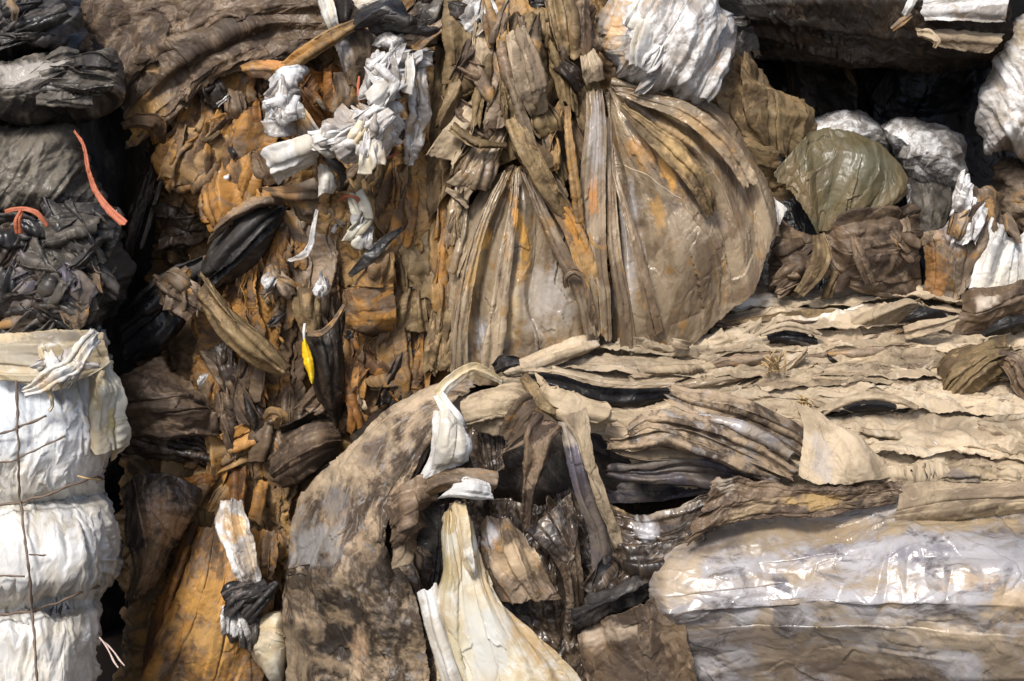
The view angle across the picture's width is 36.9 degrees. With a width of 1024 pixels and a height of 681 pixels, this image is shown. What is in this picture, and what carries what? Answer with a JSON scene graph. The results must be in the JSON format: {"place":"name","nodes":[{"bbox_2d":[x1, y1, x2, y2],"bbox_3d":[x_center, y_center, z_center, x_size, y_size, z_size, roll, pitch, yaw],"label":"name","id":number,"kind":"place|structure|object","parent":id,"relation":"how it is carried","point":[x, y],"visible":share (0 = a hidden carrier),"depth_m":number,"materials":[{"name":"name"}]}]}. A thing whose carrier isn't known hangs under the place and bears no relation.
{"place":"outdoors","nodes":[
{"label":"outdoors","id":0,"kind":"place"},
{"bbox_2d":[96,623,125,680],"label":"ground","id":1,"kind":"structure","parent":0,"point":[112,637],"depth_m":4.98,"materials":[{"name":"soil"}]},
{"bbox_2d":[0,326,124,680],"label":"film bale","id":2,"kind":"object","parent":1,"relation":"on","point":[61,551],"visible":0.84,"depth_m":3.88,"materials":[{"name":"plastic"}]},
{"bbox_2d":[0,329,110,391],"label":"film flap","id":3,"kind":"object","parent":2,"relation":"on","point":[19,354],"visible":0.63,"depth_m":3.84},
{"bbox_2d":[21,328,100,397],"bbox_3d":[-1.098,0.064,3.765,0.203,0.150,0.084,-10,21,-29],"label":"film twist","id":4,"kind":"object","parent":2,"relation":"on","point":[83,348],"visible":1,"depth_m":3.74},
{"bbox_2d":[87,360,130,460],"bbox_3d":[-1.058,0.181,3.951,0.126,0.300,0.142,-16,24,-39],"label":"film flap","id":5,"kind":"object","parent":2,"relation":"attached to","point":[110,429],"visible":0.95,"depth_m":3.91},
{"bbox_2d":[0,0,156,631],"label":"film bale","id":6,"kind":"object","parent":1,"relation":"on","point":[73,265],"visible":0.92,"depth_m":4.04,"materials":[{"name":"plastic"}]},
{"bbox_2d":[112,0,616,680],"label":"film bale","id":7,"kind":"object","parent":1,"relation":"on","point":[210,164],"visible":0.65,"depth_m":4.36},
{"bbox_2d":[122,142,157,258],"bbox_3d":[-1.081,-0.415,4.516,0.064,0.402,0.188,14,23,37],"label":"film strip","id":8,"kind":"object","parent":7,"relation":"attached to","point":[141,199],"visible":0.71,"depth_m":4.50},
{"bbox_2d":[118,255,202,363],"bbox_3d":[-0.998,-0.075,4.389,0.255,0.314,0.117,-5,19,-15],"label":"black film","id":9,"kind":"object","parent":7,"relation":"attached to","point":[149,327],"visible":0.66,"depth_m":4.37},
{"bbox_2d":[120,472,201,608],"bbox_3d":[-0.993,0.570,4.343,0.237,0.406,0.165,0,18,0],"label":"brown film","id":10,"kind":"object","parent":7,"relation":"on","point":[161,508],"visible":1,"depth_m":4.29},
{"bbox_2d":[121,436,215,467],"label":"brown film","id":11,"kind":"object","parent":7,"relation":"on","point":[182,450],"visible":0.64,"depth_m":4.36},
{"bbox_2d":[119,356,219,440],"bbox_3d":[-0.984,0.179,4.331,0.310,0.247,0.157,0,18,0],"label":"brown film","id":12,"kind":"object","parent":7,"relation":"on","point":[165,403],"visible":0.87,"depth_m":4.29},
{"bbox_2d":[141,522,201,676],"bbox_3d":[-1.023,1.098,4.471,0.136,1.111,0.400,7,19,22],"label":"brown film","id":13,"kind":"object","parent":7,"relation":"on","point":[181,556],"visible":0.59,"depth_m":4.41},
{"bbox_2d":[152,266,203,321],"bbox_3d":[-0.928,-0.134,4.290,0.116,0.144,0.150,-13,22,-35],"label":"film wad","id":14,"kind":"object","parent":7,"relation":"on","point":[178,289],"visible":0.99,"depth_m":4.26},
{"bbox_2d":[151,203,209,253],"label":"brown film","id":15,"kind":"object","parent":7,"relation":"on","point":[180,228],"visible":0.89,"depth_m":4.43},
{"bbox_2d":[80,0,334,149],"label":"brown sheet","id":16,"kind":"object","parent":7,"relation":"attached to","point":[172,54],"visible":0.84,"depth_m":4.34,"materials":[{"name":"plastic"}]},
{"bbox_2d":[141,526,277,680],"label":"ochre sheet","id":17,"kind":"object","parent":7,"relation":"hanging from","point":[191,643],"visible":0.57,"depth_m":4.30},
{"bbox_2d":[220,578,278,624],"bbox_3d":[-0.722,0.713,4.244,0.159,0.117,0.107,0,18,0],"label":"film wad","id":18,"kind":"object","parent":17,"relation":"on","point":[249,601],"visible":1,"depth_m":4.21,"materials":[{"name":"plastic"}]},
{"bbox_2d":[214,497,261,582],"bbox_3d":[-0.766,0.581,4.255,0.096,0.270,0.169,-11,21,-30],"label":"film twist","id":19,"kind":"object","parent":18,"relation":"on","point":[234,533],"visible":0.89,"depth_m":4.22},
{"bbox_2d":[197,205,287,288],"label":"black film","id":20,"kind":"object","parent":7,"relation":"attached to","point":[238,247],"visible":0.91,"depth_m":4.32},
{"bbox_2d":[196,271,290,376],"bbox_3d":[-0.754,-0.031,4.228,0.270,0.293,0.097,4,18,12],"label":"film strap","id":21,"kind":"object","parent":7,"relation":"attached to","point":[248,343],"visible":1,"depth_m":4.22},
{"bbox_2d":[260,64,309,137],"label":"white film","id":22,"kind":"object","parent":7,"relation":"on","point":[295,75],"visible":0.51,"depth_m":4.18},
{"bbox_2d":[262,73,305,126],"bbox_3d":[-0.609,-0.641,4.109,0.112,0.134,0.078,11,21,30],"label":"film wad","id":23,"kind":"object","parent":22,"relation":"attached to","point":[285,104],"visible":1,"depth_m":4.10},
{"bbox_2d":[260,134,319,184],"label":"white film","id":24,"kind":"object","parent":7,"relation":"attached to","point":[286,159],"visible":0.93,"depth_m":4.12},
{"bbox_2d":[260,177,319,223],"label":"film flap","id":25,"kind":"object","parent":7,"relation":"attached to","point":[302,198],"visible":0.95,"depth_m":4.24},
{"bbox_2d":[268,422,342,487],"bbox_3d":[-0.575,0.332,4.316,0.217,0.207,0.124,-7,19,-21],"label":"film flap","id":26,"kind":"object","parent":7,"relation":"attached to","point":[301,454],"visible":1,"depth_m":4.29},
{"bbox_2d":[281,19,354,65],"bbox_3d":[-0.523,-0.801,4.199,0.227,0.152,0.061,-1,18,-3],"label":"film strip","id":27,"kind":"object","parent":7,"relation":"attached to","point":[313,48],"visible":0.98,"depth_m":4.18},
{"bbox_2d":[305,311,344,425],"bbox_3d":[-0.503,0.089,4.297,0.131,0.313,0.122,-8,20,-23],"label":"film flap","id":28,"kind":"object","parent":7,"relation":"attached to","point":[327,353],"visible":0.96,"depth_m":4.26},
{"bbox_2d":[329,72,362,112],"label":"plastic film","id":29,"kind":"object","parent":7,"relation":"on","point":[345,94],"visible":0.63,"depth_m":4.27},
{"bbox_2d":[334,28,380,87],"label":"plastic film","id":30,"kind":"object","parent":29,"relation":"on","point":[356,49],"visible":0.71,"depth_m":4.24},
{"bbox_2d":[341,188,373,250],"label":"film wad","id":31,"kind":"object","parent":7,"relation":"attached to","point":[359,234],"visible":1,"depth_m":4.24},
{"bbox_2d":[319,101,405,163],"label":"white film","id":32,"kind":"object","parent":7,"relation":"on","point":[344,115],"visible":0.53,"depth_m":4.11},
{"bbox_2d":[307,123,355,159],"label":"film wad","id":33,"kind":"object","parent":32,"relation":"on","point":[330,141],"visible":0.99,"depth_m":4.04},
{"bbox_2d":[347,103,395,174],"bbox_3d":[-0.369,-0.536,4.059,0.104,0.181,0.115,15,23,39],"label":"film wad","id":34,"kind":"object","parent":32,"relation":"on","point":[373,122],"visible":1,"depth_m":4.04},
{"bbox_2d":[364,41,415,106],"bbox_3d":[-0.324,-0.705,4.076,0.142,0.170,0.095,-3,18,-9],"label":"film wad","id":35,"kind":"object","parent":34,"relation":"on","point":[389,78],"visible":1,"depth_m":4.07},
{"bbox_2d":[345,286,396,336],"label":"film flap","id":36,"kind":"object","parent":7,"relation":"attached to","point":[370,311],"visible":1,"depth_m":4.25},
{"bbox_2d":[351,242,395,287],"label":"film flap","id":37,"kind":"object","parent":7,"relation":"attached to","point":[379,272],"visible":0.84,"depth_m":4.25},
{"bbox_2d":[352,0,441,47],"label":"black film","id":38,"kind":"object","parent":7,"relation":"attached to","point":[378,18],"visible":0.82,"depth_m":4.18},
{"bbox_2d":[403,67,431,166],"bbox_3d":[-0.259,-0.636,4.228,0.083,0.309,0.138,0,18,0],"label":"film strip","id":39,"kind":"object","parent":7,"relation":"attached to","point":[417,121],"visible":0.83,"depth_m":4.18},
{"bbox_2d":[445,187,469,277],"bbox_3d":[-0.144,-0.329,4.260,0.078,0.288,0.129,6,19,17],"label":"film wad","id":40,"kind":"object","parent":7,"relation":"attached to","point":[457,226],"visible":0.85,"depth_m":4.25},
{"bbox_2d":[446,126,507,199],"bbox_3d":[-0.082,-0.488,4.192,0.188,0.204,0.088,-11,21,-30],"label":"film wad","id":41,"kind":"object","parent":7,"relation":"attached to","point":[474,168],"visible":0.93,"depth_m":4.18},
{"bbox_2d":[450,170,508,369],"bbox_3d":[-0.086,-0.188,4.208,0.041,0.537,0.220,15,23,38],"label":"film fold","id":42,"kind":"object","parent":7,"relation":"attached to","point":[459,344],"visible":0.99,"depth_m":4.18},
{"bbox_2d":[481,171,518,376],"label":"film fold","id":43,"kind":"object","parent":7,"relation":"attached to","point":[494,341],"visible":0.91,"depth_m":4.15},
{"bbox_2d":[426,11,604,220],"bbox_3d":[0.012,-0.622,4.276,0.497,0.576,0.207,3,18,8],"label":"fanned sheet","id":44,"kind":"object","parent":7,"relation":"attached to","point":[438,173],"visible":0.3,"depth_m":4.25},
{"bbox_2d":[448,164,601,385],"bbox_3d":[0.031,-0.176,4.238,0.438,0.588,0.233,0,18,0],"label":"fanned sheet","id":45,"kind":"object","parent":7,"relation":"attached to","point":[543,312],"visible":0.62,"depth_m":4.21,"materials":[{"name":"plastic"}]},
{"bbox_2d":[506,25,547,116],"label":"film fold","id":46,"kind":"object","parent":7,"relation":"attached to","point":[529,76],"visible":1,"depth_m":4.08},
{"bbox_2d":[503,114,569,219],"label":"film fold","id":47,"kind":"object","parent":7,"relation":"attached to","point":[530,156],"visible":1,"depth_m":4.11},
{"bbox_2d":[521,169,596,336],"bbox_3d":[0.118,-0.236,4.181,0.254,0.436,0.043,13,22,35],"label":"film fold","id":48,"kind":"object","parent":7,"relation":"attached to","point":[561,252],"visible":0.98,"depth_m":4.16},
{"bbox_2d":[528,175,599,287],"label":"film fold","id":49,"kind":"object","parent":7,"relation":"attached to","point":[582,255],"visible":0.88,"depth_m":4.16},
{"bbox_2d":[564,103,585,239],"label":"film fold","id":50,"kind":"object","parent":7,"relation":"attached to","point":[576,195],"visible":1,"depth_m":4.13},
{"bbox_2d":[580,88,611,341],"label":"film fold","id":51,"kind":"object","parent":7,"relation":"attached to","point":[593,174],"visible":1,"depth_m":4.17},
{"bbox_2d":[606,113,635,355],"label":"film fold","id":52,"kind":"object","parent":7,"relation":"attached to","point":[624,309],"visible":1,"depth_m":4.19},
{"bbox_2d":[612,169,663,336],"bbox_3d":[0.327,-0.244,4.196,0.192,0.468,0.064,15,23,39],"label":"film fold","id":53,"kind":"object","parent":7,"relation":"attached to","point":[653,321],"visible":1,"depth_m":4.17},
{"bbox_2d":[595,0,737,104],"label":"white bundle","id":54,"kind":"object","parent":7,"relation":"on","point":[684,50],"visible":0.99,"depth_m":4.11,"materials":[{"name":"plastic"}]},
{"bbox_2d":[619,103,718,217],"bbox_3d":[0.419,-0.484,4.149,0.285,0.299,0.047,6,19,17],"label":"film fold","id":55,"kind":"object","parent":7,"relation":"attached to","point":[677,157],"visible":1,"depth_m":4.13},
{"bbox_2d":[615,87,758,188],"bbox_3d":[0.474,-0.547,4.174,0.400,0.270,0.038,2,18,7],"label":"film fold","id":56,"kind":"object","parent":7,"relation":"attached to","point":[719,138],"visible":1,"depth_m":4.16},
{"bbox_2d":[280,379,475,680],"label":"front sheet","id":57,"kind":"object","parent":1,"relation":"on","point":[349,610],"visible":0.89,"depth_m":4.04,"materials":[{"name":"plastic"}]},
{"bbox_2d":[251,611,286,680],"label":"film pouch","id":58,"kind":"object","parent":57,"relation":"on","point":[268,652],"visible":0.92,"depth_m":4.23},
{"bbox_2d":[383,474,438,568],"bbox_3d":[-0.267,0.460,3.901,0.126,0.260,0.149,11,21,30],"label":"film flap","id":59,"kind":"object","parent":57,"relation":"attached to","point":[407,503],"visible":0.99,"depth_m":3.86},
{"bbox_2d":[385,531,442,680],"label":"plastic film","id":60,"kind":"object","parent":1,"relation":"on","point":[417,571],"visible":0.26,"depth_m":4.04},
{"bbox_2d":[416,504,444,585],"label":"plastic film","id":61,"kind":"object","parent":60,"relation":"on","point":[429,536],"visible":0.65,"depth_m":4.10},
{"bbox_2d":[448,486,593,680],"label":"plastic film","id":62,"kind":"object","parent":1,"relation":"on","point":[543,620],"visible":0.23,"depth_m":4.03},
{"bbox_2d":[525,493,583,624],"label":"plastic film","id":63,"kind":"object","parent":62,"relation":"on","point":[553,533],"visible":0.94,"depth_m":3.94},
{"bbox_2d":[577,597,696,680],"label":"plastic film","id":64,"kind":"object","parent":1,"relation":"on","point":[647,641],"visible":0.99,"depth_m":3.82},
{"bbox_2d":[350,296,1023,535],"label":"film bale","id":65,"kind":"object","parent":1,"relation":"on","point":[555,479],"visible":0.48,"depth_m":4.13},
{"bbox_2d":[425,468,498,496],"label":"film flap","id":66,"kind":"object","parent":65,"relation":"attached to","point":[444,480],"visible":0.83,"depth_m":3.83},
{"bbox_2d":[421,410,472,478],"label":"white film","id":67,"kind":"object","parent":66,"relation":"on","point":[451,444],"visible":1,"depth_m":3.82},
{"bbox_2d":[464,423,504,470],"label":"plastic film","id":68,"kind":"object","parent":65,"relation":"in","point":[486,451],"visible":0.73,"depth_m":4.01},
{"bbox_2d":[460,382,526,435],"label":"film flap","id":69,"kind":"object","parent":65,"relation":"attached to","point":[485,411],"visible":0.78,"depth_m":3.93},
{"bbox_2d":[433,509,580,680],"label":"cream sheet","id":70,"kind":"object","parent":65,"relation":"hanging from","point":[491,637],"visible":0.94,"depth_m":3.84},
{"bbox_2d":[417,582,462,680],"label":"white film","id":71,"kind":"object","parent":70,"relation":"on","point":[439,643],"visible":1,"depth_m":3.85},
{"bbox_2d":[480,516,561,604],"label":"plastic film","id":72,"kind":"object","parent":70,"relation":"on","point":[513,563],"visible":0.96,"depth_m":3.91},
{"bbox_2d":[498,392,557,457],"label":"film flap","id":73,"kind":"object","parent":65,"relation":"attached to","point":[524,409],"visible":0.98,"depth_m":3.88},
{"bbox_2d":[519,411,561,525],"bbox_3d":[0.072,0.325,3.890,0.065,0.280,0.122,10,20,28],"label":"film strip","id":74,"kind":"object","parent":65,"relation":"hanging from","point":[540,434],"visible":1,"depth_m":3.86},
{"bbox_2d":[503,334,599,376],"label":"film flap","id":75,"kind":"object","parent":65,"relation":"on","point":[566,350],"visible":0.8,"depth_m":4.17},
{"bbox_2d":[535,373,617,433],"bbox_3d":[0.153,0.176,3.935,0.227,0.148,0.097,5,19,16],"label":"film flap","id":76,"kind":"object","parent":65,"relation":"attached to","point":[601,415],"visible":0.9,"depth_m":3.92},
{"bbox_2d":[558,422,615,570],"bbox_3d":[0.181,0.403,3.916,0.082,0.397,0.184,-15,23,-39],"label":"film strap","id":77,"kind":"object","parent":65,"relation":"hanging from","point":[600,543],"visible":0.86,"depth_m":3.88,"materials":[{"name":"plastic"}]},
{"bbox_2d":[561,407,622,549],"bbox_3d":[0.200,0.352,3.874,0.176,0.354,0.064,15,24,39],"label":"film strip","id":78,"kind":"object","parent":65,"relation":"attached to","point":[578,425],"visible":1,"depth_m":3.85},
{"bbox_2d":[522,373,669,407],"bbox_3d":[0.234,0.160,4.091,0.414,0.154,0.097,0,18,0],"label":"film flap","id":79,"kind":"object","parent":65,"relation":"attached to","point":[629,397],"visible":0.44,"depth_m":4.05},
{"bbox_2d":[590,433,709,503],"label":"plastic film","id":80,"kind":"object","parent":65,"relation":"on","point":[630,492],"visible":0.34,"depth_m":4.10,"materials":[{"name":"plastic"}]},
{"bbox_2d":[605,453,752,489],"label":"film fold","id":81,"kind":"object","parent":65,"relation":"attached to","point":[702,473],"visible":0.77,"depth_m":3.89,"materials":[{"name":"plastic"}]},
{"bbox_2d":[603,77,781,355],"bbox_3d":[0.506,-0.294,4.265,0.508,0.839,0.254,0,18,0],"label":"fanned sheet","id":82,"kind":"object","parent":65,"relation":"on","point":[704,273],"visible":0.73,"depth_m":4.21,"materials":[{"name":"plastic"}]},
{"bbox_2d":[743,136,793,201],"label":"film flap","id":83,"kind":"object","parent":82,"relation":"attached to","point":[767,158],"visible":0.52,"depth_m":4.30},
{"bbox_2d":[706,49,816,157],"bbox_3d":[0.702,-0.674,4.332,0.362,0.340,0.178,-4,19,-13],"label":"olive sheet","id":84,"kind":"object","parent":83,"relation":"on","point":[753,103],"visible":0.8,"depth_m":4.28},
{"bbox_2d":[605,428,782,482],"bbox_3d":[0.452,0.291,3.857,0.454,0.154,0.077,4,18,11],"label":"film fold","id":85,"kind":"object","parent":65,"relation":"attached to","point":[735,460],"visible":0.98,"depth_m":3.83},
{"bbox_2d":[625,408,798,481],"bbox_3d":[0.504,0.264,3.855,0.452,0.173,0.071,3,18,9],"label":"film fold","id":86,"kind":"object","parent":65,"relation":"attached to","point":[762,454],"visible":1,"depth_m":3.84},
{"bbox_2d":[664,384,803,457],"bbox_3d":[0.587,0.220,3.898,0.419,0.186,0.086,4,18,12],"label":"film fold","id":87,"kind":"object","parent":65,"relation":"attached to","point":[787,432],"visible":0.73,"depth_m":3.88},
{"bbox_2d":[556,353,1008,379],"bbox_3d":[0.769,0.071,4.160,1.466,0.056,0.187,1,18,2],"label":"film layer","id":88,"kind":"object","parent":65,"relation":"on","point":[606,362],"visible":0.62,"depth_m":4.16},
{"bbox_2d":[595,327,1023,358],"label":"film layer","id":89,"kind":"object","parent":65,"relation":"on","point":[715,341],"visible":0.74,"depth_m":4.24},
{"bbox_2d":[710,302,961,332],"bbox_3d":[1.039,-0.054,4.321,1.050,0.094,0.165,0,18,0],"label":"film layer","id":90,"kind":"object","parent":65,"relation":"on","point":[838,318],"visible":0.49,"depth_m":4.31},
{"bbox_2d":[795,403,890,484],"bbox_3d":[0.830,0.268,3.837,0.276,0.174,0.118,7,19,21],"label":"tan flap","id":91,"kind":"object","parent":65,"relation":"attached to","point":[833,453],"visible":1,"depth_m":3.84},
{"bbox_2d":[729,285,965,311],"bbox_3d":[1.070,-0.113,4.415,1.069,0.085,0.191,0,18,0],"label":"film layer","id":92,"kind":"object","parent":65,"relation":"on","point":[762,297],"visible":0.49,"depth_m":4.39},
{"bbox_2d":[768,220,812,299],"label":"brown film","id":93,"kind":"object","parent":92,"relation":"on","point":[787,231],"visible":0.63,"depth_m":4.39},
{"bbox_2d":[769,237,810,299],"bbox_3d":[0.806,-0.204,4.360,0.156,0.165,0.081,-6,19,-18],"label":"film wad","id":94,"kind":"object","parent":93,"relation":"attached to","point":[794,260],"visible":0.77,"depth_m":4.35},
{"bbox_2d":[824,203,922,298],"bbox_3d":[1.044,-0.252,4.371,0.330,0.271,0.127,-6,19,-19],"label":"brown film","id":95,"kind":"object","parent":92,"relation":"on","point":[872,229],"visible":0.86,"depth_m":4.33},
{"bbox_2d":[774,127,907,234],"bbox_3d":[0.932,-0.452,4.357,0.400,0.282,0.158,0,18,0],"label":"olive sheet","id":96,"kind":"object","parent":95,"relation":"on","point":[827,176],"visible":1,"depth_m":4.33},
{"bbox_2d":[920,185,1004,299],"bbox_3d":[1.307,-0.280,4.403,0.261,0.319,0.154,-3,18,-8],"label":"brown film","id":97,"kind":"object","parent":92,"relation":"on","point":[948,270],"visible":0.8,"depth_m":4.38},
{"bbox_2d":[946,169,988,245],"bbox_3d":[1.291,-0.373,4.338,0.097,0.204,0.109,10,20,27],"label":"film wad","id":98,"kind":"object","parent":97,"relation":"on","point":[968,215],"visible":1,"depth_m":4.34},
{"bbox_2d":[969,217,1023,287],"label":"film flap","id":99,"kind":"object","parent":97,"relation":"attached to","point":[1000,261],"visible":0.91,"depth_m":4.35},
{"bbox_2d":[751,344,1023,391],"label":"film layer","id":100,"kind":"object","parent":65,"relation":"on","point":[887,358],"visible":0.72,"depth_m":4.12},
{"bbox_2d":[797,408,1023,461],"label":"film layer","id":101,"kind":"object","parent":65,"relation":"on","point":[922,430],"visible":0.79,"depth_m":3.90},
{"bbox_2d":[810,378,1023,415],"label":"film layer","id":102,"kind":"object","parent":65,"relation":"on","point":[939,400],"visible":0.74,"depth_m":3.98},
{"bbox_2d":[937,335,1010,394],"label":"fringed film","id":103,"kind":"object","parent":102,"relation":"on","point":[970,369],"visible":0.96,"depth_m":4.03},
{"bbox_2d":[941,446,1023,483],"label":"film layer","id":104,"kind":"object","parent":65,"relation":"on","point":[976,468],"visible":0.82,"depth_m":3.83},
{"bbox_2d":[952,279,1023,334],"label":"film flap","id":105,"kind":"object","parent":65,"relation":"attached to","point":[983,309],"visible":0.86,"depth_m":4.27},
{"bbox_2d":[992,157,1023,237],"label":"film bundle","id":106,"kind":"object","parent":65,"relation":"on","point":[1008,179],"visible":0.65,"depth_m":4.50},
{"bbox_2d":[974,14,1023,162],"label":"film bundle","id":107,"kind":"object","parent":106,"relation":"on","point":[999,119],"visible":0.97,"depth_m":4.38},
{"bbox_2d":[648,488,1023,680],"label":"front sheet","id":108,"kind":"object","parent":1,"relation":"on","point":[879,593],"visible":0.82,"depth_m":3.70,"materials":[{"name":"plastic"}]},
{"bbox_2d":[569,575,648,629],"bbox_3d":[0.256,0.664,3.865,0.216,0.160,0.094,-1,18,-4],"label":"film flap","id":109,"kind":"object","parent":108,"relation":"attached to","point":[596,607],"visible":0.93,"depth_m":3.85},
{"bbox_2d":[610,494,708,588],"bbox_3d":[0.374,0.510,3.870,0.306,0.270,0.133,4,18,11],"label":"plastic film","id":110,"kind":"object","parent":108,"relation":"on","point":[646,546],"visible":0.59,"depth_m":3.86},
{"bbox_2d":[685,475,902,545],"bbox_3d":[0.693,0.414,3.776,0.538,0.169,0.059,0,18,-1],"label":"plastic film","id":111,"kind":"object","parent":108,"relation":"on","point":[734,499],"visible":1,"depth_m":3.76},
{"bbox_2d":[893,480,1023,520],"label":"front sheet","id":112,"kind":"object","parent":108,"relation":"on","point":[940,500],"visible":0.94,"depth_m":3.72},
{"bbox_2d":[719,0,1023,290],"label":"film bale","id":113,"kind":"object","parent":1,"relation":"on","point":[947,99],"visible":0.13,"depth_m":5.33},
{"bbox_2d":[741,0,1013,74],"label":"film bale","id":114,"kind":"object","parent":113,"relation":"on","point":[836,34],"visible":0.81,"depth_m":4.41},
{"bbox_2d":[915,27,1003,53],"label":"plastic film","id":115,"kind":"object","parent":114,"relation":"on","point":[964,40],"visible":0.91,"depth_m":4.30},
{"bbox_2d":[920,0,1008,22],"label":"white film","id":116,"kind":"object","parent":114,"relation":"on","point":[986,11],"visible":1,"depth_m":4.26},
{"bbox_2d":[880,117,967,186],"bbox_3d":[1.260,-0.557,4.677,0.285,0.243,0.342,0,18,0],"label":"film bundle","id":117,"kind":"object","parent":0,"point":[923,151],"visible":0.88,"depth_m":4.56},
{"bbox_2d":[815,110,891,151],"bbox_3d":[1.036,-0.622,4.693,0.296,0.172,0.304,0,18,0],"label":"film bundle","id":118,"kind":"object","parent":117,"relation":"on","point":[860,122],"visible":0.34,"depth_m":4.63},
{"bbox_2d":[906,175,954,231],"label":"plastic film","id":119,"kind":"object","parent":117,"relation":"attached to","point":[932,199],"visible":0.62,"depth_m":4.57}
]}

